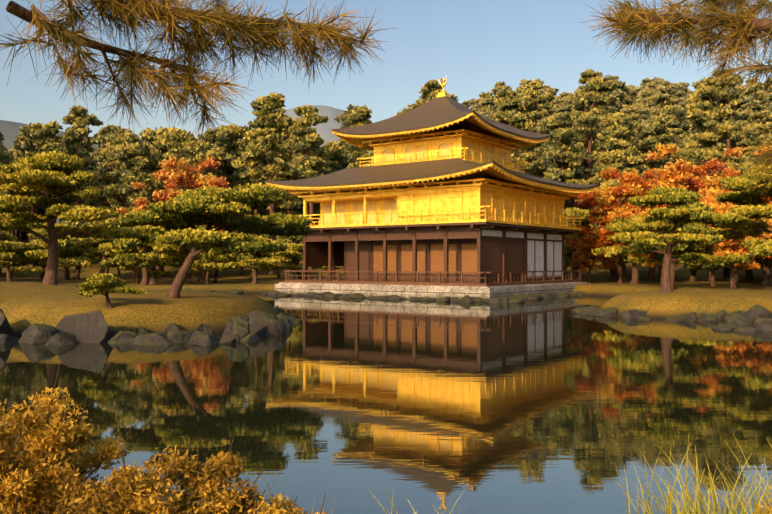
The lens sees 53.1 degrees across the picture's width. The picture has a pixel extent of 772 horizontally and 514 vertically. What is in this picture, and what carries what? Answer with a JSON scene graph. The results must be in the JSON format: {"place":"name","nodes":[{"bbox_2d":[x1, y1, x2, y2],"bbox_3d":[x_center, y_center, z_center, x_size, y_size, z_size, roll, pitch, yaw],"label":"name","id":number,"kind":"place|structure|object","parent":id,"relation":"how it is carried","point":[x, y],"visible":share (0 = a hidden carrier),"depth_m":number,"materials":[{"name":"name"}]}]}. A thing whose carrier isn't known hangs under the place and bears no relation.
{"place":"outdoors","nodes":[
{"label":"outdoors","id":0,"kind":"place"},
{"bbox_2d":[0,1,253,148],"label":"pine bough","id":1,"kind":"object","parent":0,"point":[161,78],"visible":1,"depth_m":3.34,"materials":[{"name":"green plant"}]},
{"bbox_2d":[23,0,393,92],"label":"pine bough","id":2,"kind":"object","parent":1,"relation":"attached to","point":[264,33],"visible":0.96,"depth_m":3.42,"materials":[{"name":"green plant"}]},
{"bbox_2d":[59,0,236,25],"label":"pine bough","id":3,"kind":"object","parent":2,"relation":"on","point":[219,2],"visible":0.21,"depth_m":3.92,"materials":[{"name":"brown plant"}]},
{"bbox_2d":[0,293,771,513],"bbox_3d":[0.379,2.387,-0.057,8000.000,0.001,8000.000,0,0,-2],"label":"pond water","id":4,"kind":"structure","parent":0,"point":[548,406],"depth_m":13.22,"materials":[{"name":"liquid"}]},
{"bbox_2d":[0,105,771,513],"bbox_3d":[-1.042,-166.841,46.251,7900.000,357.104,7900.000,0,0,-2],"label":"terrain","id":5,"kind":"structure","parent":0,"point":[26,299],"depth_m":33.30,"materials":[{"name":"plant"}]},
{"bbox_2d":[0,149,20,195],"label":"forest pine","id":6,"kind":"object","parent":5,"relation":"on","point":[5,158],"visible":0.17,"depth_m":116.66,"materials":[{"name":"green plant"}]},
{"bbox_2d":[0,230,43,263],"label":"garden pine","id":7,"kind":"object","parent":5,"relation":"on","point":[8,236],"visible":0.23,"depth_m":69.69,"materials":[{"name":"green plant"}]},
{"bbox_2d":[0,240,45,281],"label":"garden pine","id":8,"kind":"object","parent":5,"relation":"on","point":[9,254],"visible":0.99,"depth_m":64.86,"materials":[{"name":"green plant"}]},
{"bbox_2d":[11,123,42,267],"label":"forest pine","id":9,"kind":"object","parent":5,"relation":"on","point":[26,140],"visible":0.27,"depth_m":102.20,"materials":[{"name":"green plant"}]},
{"bbox_2d":[12,239,67,279],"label":"garden pine","id":10,"kind":"object","parent":5,"relation":"on","point":[19,263],"visible":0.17,"depth_m":78.72,"materials":[{"name":"green plant"}]},
{"bbox_2d":[30,121,64,154],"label":"forest pine","id":11,"kind":"object","parent":5,"relation":"on","point":[46,137],"visible":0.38,"depth_m":96.16,"materials":[{"name":"green plant"}]},
{"bbox_2d":[18,222,92,267],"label":"garden pine","id":12,"kind":"object","parent":5,"relation":"on","point":[42,254],"visible":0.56,"depth_m":66.33,"materials":[{"name":"green plant"}]},
{"bbox_2d":[35,221,97,279],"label":"garden pine","id":13,"kind":"object","parent":5,"relation":"on","point":[63,255],"visible":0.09,"depth_m":78.47,"materials":[{"name":"green plant"}]},
{"bbox_2d":[0,150,139,284],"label":"island pine","id":14,"kind":"object","parent":5,"relation":"on","point":[54,176],"visible":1,"depth_m":33.27,"materials":[{"name":"green plant"}]},
{"bbox_2d":[0,362,142,513],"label":"shrub","id":15,"kind":"object","parent":5,"relation":"on","point":[31,477],"visible":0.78,"depth_m":4.06,"materials":[{"name":"yellow plant"}]},
{"bbox_2d":[58,128,98,267],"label":"forest pine","id":16,"kind":"object","parent":5,"relation":"on","point":[70,140],"visible":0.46,"depth_m":101.42,"materials":[{"name":"green plant"}]},
{"bbox_2d":[41,237,122,273],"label":"garden pine","id":17,"kind":"object","parent":5,"relation":"on","point":[104,248],"visible":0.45,"depth_m":68.86,"materials":[{"name":"green plant"}]},
{"bbox_2d":[62,105,105,181],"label":"forest pine","id":18,"kind":"object","parent":5,"relation":"on","point":[77,117],"visible":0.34,"depth_m":117.33,"materials":[{"name":"green plant"}]},
{"bbox_2d":[70,144,124,218],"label":"forest pine","id":19,"kind":"object","parent":5,"relation":"on","point":[107,154],"visible":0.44,"depth_m":113.27,"materials":[{"name":"green plant"}]},
{"bbox_2d":[68,217,130,273],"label":"garden pine","id":20,"kind":"object","parent":5,"relation":"on","point":[105,223],"visible":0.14,"depth_m":74.60,"materials":[{"name":"green plant"}]},
{"bbox_2d":[95,124,113,168],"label":"forest pine","id":21,"kind":"object","parent":5,"relation":"on","point":[104,131],"visible":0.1,"depth_m":148.00,"materials":[{"name":"green plant"}]},
{"bbox_2d":[76,273,146,308],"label":"dwarf pine","id":22,"kind":"object","parent":5,"relation":"on","point":[98,283],"visible":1,"depth_m":25.21,"materials":[{"name":"green plant"}]},
{"bbox_2d":[101,131,142,198],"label":"forest pine","id":23,"kind":"object","parent":5,"relation":"on","point":[124,139],"visible":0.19,"depth_m":116.97,"materials":[{"name":"green plant"}]},
{"bbox_2d":[111,181,150,277],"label":"maple","id":24,"kind":"object","parent":5,"relation":"on","point":[140,202],"visible":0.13,"depth_m":88.05,"materials":[{"name":"orange plant"}]},
{"bbox_2d":[103,142,163,271],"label":"forest pine","id":25,"kind":"object","parent":5,"relation":"on","point":[135,166],"visible":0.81,"depth_m":95.55,"materials":[{"name":"green plant"}]},
{"bbox_2d":[112,226,162,283],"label":"garden pine","id":26,"kind":"object","parent":5,"relation":"on","point":[131,261],"visible":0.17,"depth_m":65.58,"materials":[{"name":"green plant"}]},
{"bbox_2d":[108,252,170,283],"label":"garden pine","id":27,"kind":"object","parent":5,"relation":"on","point":[133,268],"visible":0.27,"depth_m":67.65,"materials":[{"name":"green plant"}]},
{"bbox_2d":[97,225,183,284],"bbox_3d":[-20.446,-0.105,64.824,7.538,5.254,5.378,0,0,23],"label":"garden pine","id":28,"kind":"object","parent":5,"relation":"on","point":[148,234],"visible":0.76,"depth_m":63.65,"materials":[{"name":"green plant"}]},
{"bbox_2d":[33,434,265,513],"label":"shrub","id":29,"kind":"object","parent":5,"relation":"on","point":[135,492],"visible":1,"depth_m":3.94,"materials":[{"name":"yellow plant"}]},
{"bbox_2d":[128,135,174,269],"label":"forest pine","id":30,"kind":"object","parent":5,"relation":"on","point":[156,160],"visible":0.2,"depth_m":97.00,"materials":[{"name":"green plant"}]},
{"bbox_2d":[141,126,211,269],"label":"forest pine","id":31,"kind":"object","parent":5,"relation":"on","point":[150,135],"visible":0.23,"depth_m":97.70,"materials":[{"name":"green plant"}]},
{"bbox_2d":[152,140,225,202],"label":"forest pine","id":32,"kind":"object","parent":5,"relation":"on","point":[202,151],"visible":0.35,"depth_m":97.11,"materials":[{"name":"green plant"}]},
{"bbox_2d":[152,156,232,278],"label":"maple","id":33,"kind":"object","parent":5,"relation":"on","point":[193,177],"visible":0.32,"depth_m":85.11,"materials":[{"name":"orange plant"}]},
{"bbox_2d":[175,252,236,283],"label":"garden pine","id":34,"kind":"object","parent":5,"relation":"on","point":[230,256],"visible":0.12,"depth_m":68.00,"materials":[{"name":"green plant"}]},
{"bbox_2d":[188,248,227,283],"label":"garden pine","id":35,"kind":"object","parent":5,"relation":"on","point":[212,256],"visible":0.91,"depth_m":65.76,"materials":[{"name":"green plant"}]},
{"bbox_2d":[110,182,312,297],"bbox_3d":[-6.408,-0.537,27.996,7.539,4.402,8.431,0,0,-2],"label":"leaning pine","id":36,"kind":"object","parent":5,"relation":"on","point":[184,239],"visible":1,"depth_m":27.47,"materials":[{"name":"green plant"}]},
{"bbox_2d":[198,126,232,187],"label":"forest pine","id":37,"kind":"object","parent":5,"relation":"on","point":[206,137],"visible":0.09,"depth_m":105.64,"materials":[{"name":"green plant"}]},
{"bbox_2d":[196,225,257,281],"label":"garden pine","id":38,"kind":"object","parent":5,"relation":"on","point":[200,277],"visible":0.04,"depth_m":74.31,"materials":[{"name":"green plant"}]},
{"bbox_2d":[205,123,259,188],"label":"forest pine","id":39,"kind":"object","parent":5,"relation":"on","point":[232,146],"visible":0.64,"depth_m":104.92,"materials":[{"name":"green plant"}]},
{"bbox_2d":[214,236,286,283],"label":"garden pine","id":40,"kind":"object","parent":5,"relation":"on","point":[265,262],"visible":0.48,"depth_m":65.33,"materials":[{"name":"green plant"}]},
{"bbox_2d":[47,473,466,513],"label":"grass","id":41,"kind":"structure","parent":5,"relation":"on","point":[351,494],"depth_m":4.15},
{"bbox_2d":[232,92,294,273],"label":"forest pine","id":42,"kind":"object","parent":5,"relation":"on","point":[269,134],"visible":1,"depth_m":92.89,"materials":[{"name":"green plant"}]},
{"bbox_2d":[249,108,293,239],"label":"forest pine","id":43,"kind":"object","parent":5,"relation":"on","point":[279,112],"visible":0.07,"depth_m":117.66,"materials":[{"name":"green plant"}]},
{"bbox_2d":[237,484,327,513],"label":"shrub","id":44,"kind":"object","parent":5,"relation":"on","point":[280,506],"visible":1,"depth_m":3.98,"materials":[{"name":"yellow plant"}]},
{"bbox_2d":[266,162,308,216],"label":"forest pine","id":45,"kind":"object","parent":5,"relation":"on","point":[293,206],"visible":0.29,"depth_m":100.60,"materials":[{"name":"green plant"}]},
{"bbox_2d":[274,235,302,279],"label":"garden pine","id":46,"kind":"object","parent":5,"relation":"on","point":[285,239],"visible":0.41,"depth_m":81.04,"materials":[{"name":"green plant"}]},
{"bbox_2d":[270,243,341,279],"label":"garden pine","id":47,"kind":"object","parent":5,"relation":"on","point":[293,252],"visible":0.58,"depth_m":70.37,"materials":[{"name":"green plant"}]},
{"bbox_2d":[283,105,329,273],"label":"forest pine","id":48,"kind":"object","parent":5,"relation":"on","point":[312,140],"visible":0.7,"depth_m":92.39,"materials":[{"name":"green plant"}]},
{"bbox_2d":[288,145,351,215],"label":"forest pine","id":49,"kind":"object","parent":5,"relation":"on","point":[337,160],"visible":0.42,"depth_m":100.50,"materials":[{"name":"green plant"}]},
{"bbox_2d":[334,104,369,149],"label":"forest pine","id":50,"kind":"object","parent":5,"relation":"on","point":[340,118],"visible":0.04,"depth_m":133.63,"materials":[{"name":"green plant"}]},
{"bbox_2d":[342,105,373,162],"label":"forest pine","id":51,"kind":"object","parent":5,"relation":"on","point":[361,115],"visible":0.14,"depth_m":108.19,"materials":[{"name":"green plant"}]},
{"bbox_2d":[343,142,373,167],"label":"forest pine","id":52,"kind":"object","parent":5,"relation":"on","point":[355,154],"visible":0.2,"depth_m":92.63,"materials":[{"name":"green plant"}]},
{"bbox_2d":[0,288,771,345],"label":"shore rocks","id":53,"kind":"object","parent":5,"relation":"on","point":[93,327],"visible":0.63,"depth_m":25.13,"materials":[{"name":"stone"}]},
{"bbox_2d":[265,77,598,298],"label":"golden pavilion","id":54,"kind":"structure","parent":5,"relation":"on","point":[441,198],"depth_m":54.63,"materials":[{"name":"gold metal"}]},
{"bbox_2d":[413,79,458,107],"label":"forest pine","id":55,"kind":"object","parent":5,"relation":"on","point":[431,90],"visible":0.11,"depth_m":107.64,"materials":[{"name":"green plant"}]},
{"bbox_2d":[475,91,496,112],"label":"forest pine","id":56,"kind":"object","parent":5,"relation":"on","point":[486,101],"visible":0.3,"depth_m":161.11,"materials":[{"name":"green plant"}]},
{"bbox_2d":[491,81,512,104],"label":"forest pine","id":57,"kind":"object","parent":5,"relation":"on","point":[502,86],"visible":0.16,"depth_m":183.36,"materials":[{"name":"green plant"}]},
{"bbox_2d":[488,89,531,162],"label":"forest pine","id":58,"kind":"object","parent":5,"relation":"on","point":[507,102],"visible":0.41,"depth_m":107.18,"materials":[{"name":"green plant"}]},
{"bbox_2d":[511,148,532,170],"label":"forest pine","id":59,"kind":"object","parent":5,"relation":"on","point":[517,154],"visible":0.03,"depth_m":92.56,"materials":[{"name":"green plant"}]},
{"bbox_2d":[507,88,546,175],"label":"forest pine","id":60,"kind":"object","parent":5,"relation":"on","point":[531,106],"visible":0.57,"depth_m":104.87,"materials":[{"name":"green plant"}]},
{"bbox_2d":[515,78,553,160],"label":"forest pine","id":61,"kind":"object","parent":5,"relation":"on","point":[535,85],"visible":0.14,"depth_m":111.04,"materials":[{"name":"green plant"}]},
{"bbox_2d":[537,88,559,121],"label":"forest pine","id":62,"kind":"object","parent":5,"relation":"on","point":[551,95],"visible":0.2,"depth_m":161.23,"materials":[{"name":"green plant"}]},
{"bbox_2d":[525,110,591,183],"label":"forest pine","id":63,"kind":"object","parent":5,"relation":"on","point":[560,149],"visible":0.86,"depth_m":98.70,"materials":[{"name":"green plant"}]},
{"bbox_2d":[551,98,572,115],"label":"forest pine","id":64,"kind":"object","parent":5,"relation":"on","point":[562,105],"visible":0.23,"depth_m":138.32,"materials":[{"name":"green plant"}]},
{"bbox_2d":[568,104,598,209],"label":"forest pine","id":65,"kind":"object","parent":5,"relation":"on","point":[575,114],"visible":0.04,"depth_m":125.52,"materials":[{"name":"green plant"}]},
{"bbox_2d":[564,207,604,278],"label":"garden pine","id":66,"kind":"object","parent":5,"relation":"on","point":[575,212],"visible":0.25,"depth_m":72.69,"materials":[{"name":"green plant"}]},
{"bbox_2d":[568,242,605,282],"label":"maple","id":67,"kind":"object","parent":5,"relation":"on","point":[578,255],"visible":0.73,"depth_m":67.30,"materials":[{"name":"orange plant"}]},
{"bbox_2d":[571,68,619,225],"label":"forest pine","id":68,"kind":"object","parent":5,"relation":"on","point":[586,121],"visible":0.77,"depth_m":109.34,"materials":[{"name":"green plant"}]},
{"bbox_2d":[576,150,639,210],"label":"forest pine","id":69,"kind":"object","parent":5,"relation":"on","point":[613,159],"visible":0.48,"depth_m":94.87,"materials":[{"name":"green plant"}]},
{"bbox_2d":[595,225,624,281],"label":"maple","id":70,"kind":"object","parent":5,"relation":"on","point":[609,263],"visible":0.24,"depth_m":71.09,"materials":[{"name":"red plant"}]},
{"bbox_2d":[565,166,656,283],"bbox_3d":[18.505,-2.523,62.512,8.211,9.595,6.820,0,0,-5],"label":"maple","id":71,"kind":"object","parent":5,"relation":"on","point":[631,184],"visible":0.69,"depth_m":62.76,"materials":[{"name":"orange plant"}]},
{"bbox_2d":[602,75,628,102],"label":"forest pine","id":72,"kind":"object","parent":5,"relation":"on","point":[619,92],"visible":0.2,"depth_m":159.60,"materials":[{"name":"green plant"}]},
{"bbox_2d":[589,112,650,183],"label":"forest pine","id":73,"kind":"object","parent":5,"relation":"on","point":[616,134],"visible":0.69,"depth_m":100.13,"materials":[{"name":"green plant"}]},
{"bbox_2d":[591,214,654,283],"bbox_3d":[20.049,-0.572,60.770,5.021,5.745,7.737,0,-1,43],"label":"garden pine","id":74,"kind":"object","parent":5,"relation":"on","point":[613,250],"visible":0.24,"depth_m":59.67,"materials":[{"name":"green plant"}]},
{"bbox_2d":[620,85,640,105],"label":"forest pine","id":75,"kind":"object","parent":5,"relation":"on","point":[631,94],"visible":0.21,"depth_m":160.56,"materials":[{"name":"green plant"}]},
{"bbox_2d":[620,103,643,122],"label":"forest pine","id":76,"kind":"object","parent":5,"relation":"on","point":[630,109],"visible":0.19,"depth_m":133.38,"materials":[{"name":"green plant"}]},
{"bbox_2d":[636,104,649,122],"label":"forest pine","id":77,"kind":"object","parent":5,"relation":"on","point":[643,112],"visible":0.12,"depth_m":140.22,"materials":[{"name":"green plant"}]},
{"bbox_2d":[634,82,662,107],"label":"forest pine","id":78,"kind":"object","parent":5,"relation":"on","point":[639,99],"visible":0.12,"depth_m":150.65,"materials":[{"name":"green plant"}]},
{"bbox_2d":[640,89,660,106],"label":"forest pine","id":79,"kind":"object","parent":5,"relation":"on","point":[647,100],"visible":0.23,"depth_m":147.72,"materials":[{"name":"green plant"}]},
{"bbox_2d":[616,143,688,282],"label":"maple","id":80,"kind":"object","parent":5,"relation":"on","point":[670,179],"visible":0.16,"depth_m":65.57,"materials":[{"name":"orange plant"}]},
{"bbox_2d":[627,204,677,286],"bbox_3d":[19.190,-0.845,53.621,4.695,6.011,4.800,0,-1,26],"label":"maple","id":81,"kind":"object","parent":5,"relation":"on","point":[649,257],"visible":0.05,"depth_m":53.59,"materials":[{"name":"orange plant"}]},
{"bbox_2d":[637,132,668,166],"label":"forest pine","id":82,"kind":"object","parent":5,"relation":"on","point":[640,135],"visible":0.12,"depth_m":102.05,"materials":[{"name":"green plant"}]},
{"bbox_2d":[638,115,684,184],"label":"forest pine","id":83,"kind":"object","parent":5,"relation":"on","point":[658,129],"visible":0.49,"depth_m":98.17,"materials":[{"name":"green plant"}]},
{"bbox_2d":[648,93,674,115],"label":"forest pine","id":84,"kind":"object","parent":5,"relation":"on","point":[663,100],"visible":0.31,"depth_m":132.56,"materials":[{"name":"green plant"}]},
{"bbox_2d":[655,80,682,105],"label":"forest pine","id":85,"kind":"object","parent":5,"relation":"on","point":[665,87],"visible":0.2,"depth_m":167.23,"materials":[{"name":"green plant"}]},
{"bbox_2d":[637,150,709,280],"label":"maple","id":86,"kind":"object","parent":5,"relation":"on","point":[655,155],"visible":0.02,"depth_m":72.60,"materials":[{"name":"orange plant"}]},
{"bbox_2d":[616,215,731,288],"bbox_3d":[18.980,-0.259,51.977,6.983,5.557,7.722,0,0,-7],"label":"garden pine","id":87,"kind":"object","parent":5,"relation":"on","point":[645,237],"visible":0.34,"depth_m":50.58,"materials":[{"name":"green plant"}]},
{"bbox_2d":[664,104,689,162],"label":"forest pine","id":88,"kind":"object","parent":5,"relation":"on","point":[677,122],"visible":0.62,"depth_m":114.26,"materials":[{"name":"green plant"}]},
{"bbox_2d":[671,82,687,106],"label":"forest pine","id":89,"kind":"object","parent":5,"relation":"on","point":[679,91],"visible":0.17,"depth_m":184.29,"materials":[{"name":"green plant"}]},
{"bbox_2d":[608,185,752,292],"bbox_3d":[13.513,-0.786,35.319,5.948,5.096,6.300,0,0,25],"label":"island pine","id":90,"kind":"object","parent":5,"relation":"on","point":[686,208],"visible":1,"depth_m":34.75,"materials":[{"name":"green plant"}]},
{"bbox_2d":[652,157,725,280],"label":"maple","id":91,"kind":"object","parent":5,"relation":"on","point":[681,166],"visible":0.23,"depth_m":70.60,"materials":[{"name":"orange plant"}]},
{"bbox_2d":[670,137,709,190],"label":"forest pine","id":92,"kind":"object","parent":5,"relation":"on","point":[684,141],"visible":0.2,"depth_m":107.47,"materials":[{"name":"green plant"}]},
{"bbox_2d":[616,434,771,513],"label":"reeds","id":93,"kind":"object","parent":5,"relation":"on","point":[697,509],"visible":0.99,"depth_m":4.54,"materials":[{"name":"green plant"}]},
{"bbox_2d":[679,77,754,186],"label":"forest pine","id":94,"kind":"object","parent":5,"relation":"on","point":[702,114],"visible":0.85,"depth_m":93.24,"materials":[{"name":"green plant"}]},
{"bbox_2d":[696,170,744,282],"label":"maple","id":95,"kind":"object","parent":5,"relation":"on","point":[709,193],"visible":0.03,"depth_m":65.32,"materials":[{"name":"orange plant"}]},
{"bbox_2d":[690,244,751,286],"bbox_3d":[23.873,0.189,55.477,4.797,4.205,3.346,0,0,9],"label":"garden pine","id":96,"kind":"object","parent":5,"relation":"on","point":[712,269],"visible":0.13,"depth_m":55.16,"materials":[{"name":"green plant"}]},
{"bbox_2d":[702,146,744,277],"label":"maple","id":97,"kind":"object","parent":5,"relation":"on","point":[724,173],"visible":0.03,"depth_m":77.46,"materials":[{"name":"orange plant"}]},
{"bbox_2d":[711,67,749,152],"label":"forest pine","id":98,"kind":"object","parent":5,"relation":"on","point":[738,126],"visible":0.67,"depth_m":112.15,"materials":[{"name":"green plant"}]},
{"bbox_2d":[697,188,771,288],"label":"maple","id":99,"kind":"object","parent":5,"relation":"on","point":[724,247],"visible":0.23,"depth_m":50.16,"materials":[{"name":"orange plant"}]},
{"bbox_2d":[716,85,752,125],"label":"forest pine","id":100,"kind":"object","parent":5,"relation":"on","point":[745,107],"visible":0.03,"depth_m":133.61,"materials":[{"name":"green plant"}]},
{"bbox_2d":[714,164,771,257],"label":"pine","id":101,"kind":"object","parent":5,"relation":"on","point":[742,224],"visible":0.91,"depth_m":37.99,"materials":[{"name":"green plant"}]},
{"bbox_2d":[736,123,763,175],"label":"forest pine","id":102,"kind":"object","parent":5,"relation":"on","point":[752,132],"visible":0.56,"depth_m":104.87,"materials":[{"name":"green plant"}]},
{"bbox_2d":[733,218,771,285],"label":"tree","id":103,"kind":"object","parent":5,"relation":"on","point":[766,277],"visible":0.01,"depth_m":58.52,"materials":[{"name":"brown plant"}]},
{"bbox_2d":[734,124,771,205],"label":"maple","id":104,"kind":"object","parent":5,"relation":"on","point":[766,161],"visible":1,"depth_m":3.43,"materials":[{"name":"orange plant"}]},
{"bbox_2d":[740,83,766,119],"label":"forest pine","id":105,"kind":"object","parent":5,"relation":"on","point":[748,95],"visible":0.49,"depth_m":141.01,"materials":[{"name":"green plant"}]},
{"bbox_2d":[749,109,771,159],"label":"forest pine","id":106,"kind":"object","parent":5,"relation":"on","point":[765,117],"visible":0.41,"depth_m":113.66,"materials":[{"name":"green plant"}]},
{"bbox_2d":[0,0,771,139],"label":"sky","id":107,"kind":"structure","parent":0,"point":[477,45],"materials":[{"name":"blue"}]},
{"bbox_2d":[580,0,771,107],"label":"pine bough","id":108,"kind":"object","parent":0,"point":[747,29],"visible":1,"depth_m":3.49,"materials":[{"name":"green plant"}]},
{"bbox_2d":[642,0,771,63],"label":"pine bough","id":109,"kind":"object","parent":108,"relation":"attached to","point":[738,3],"visible":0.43,"depth_m":3.74,"materials":[{"name":"green plant"}]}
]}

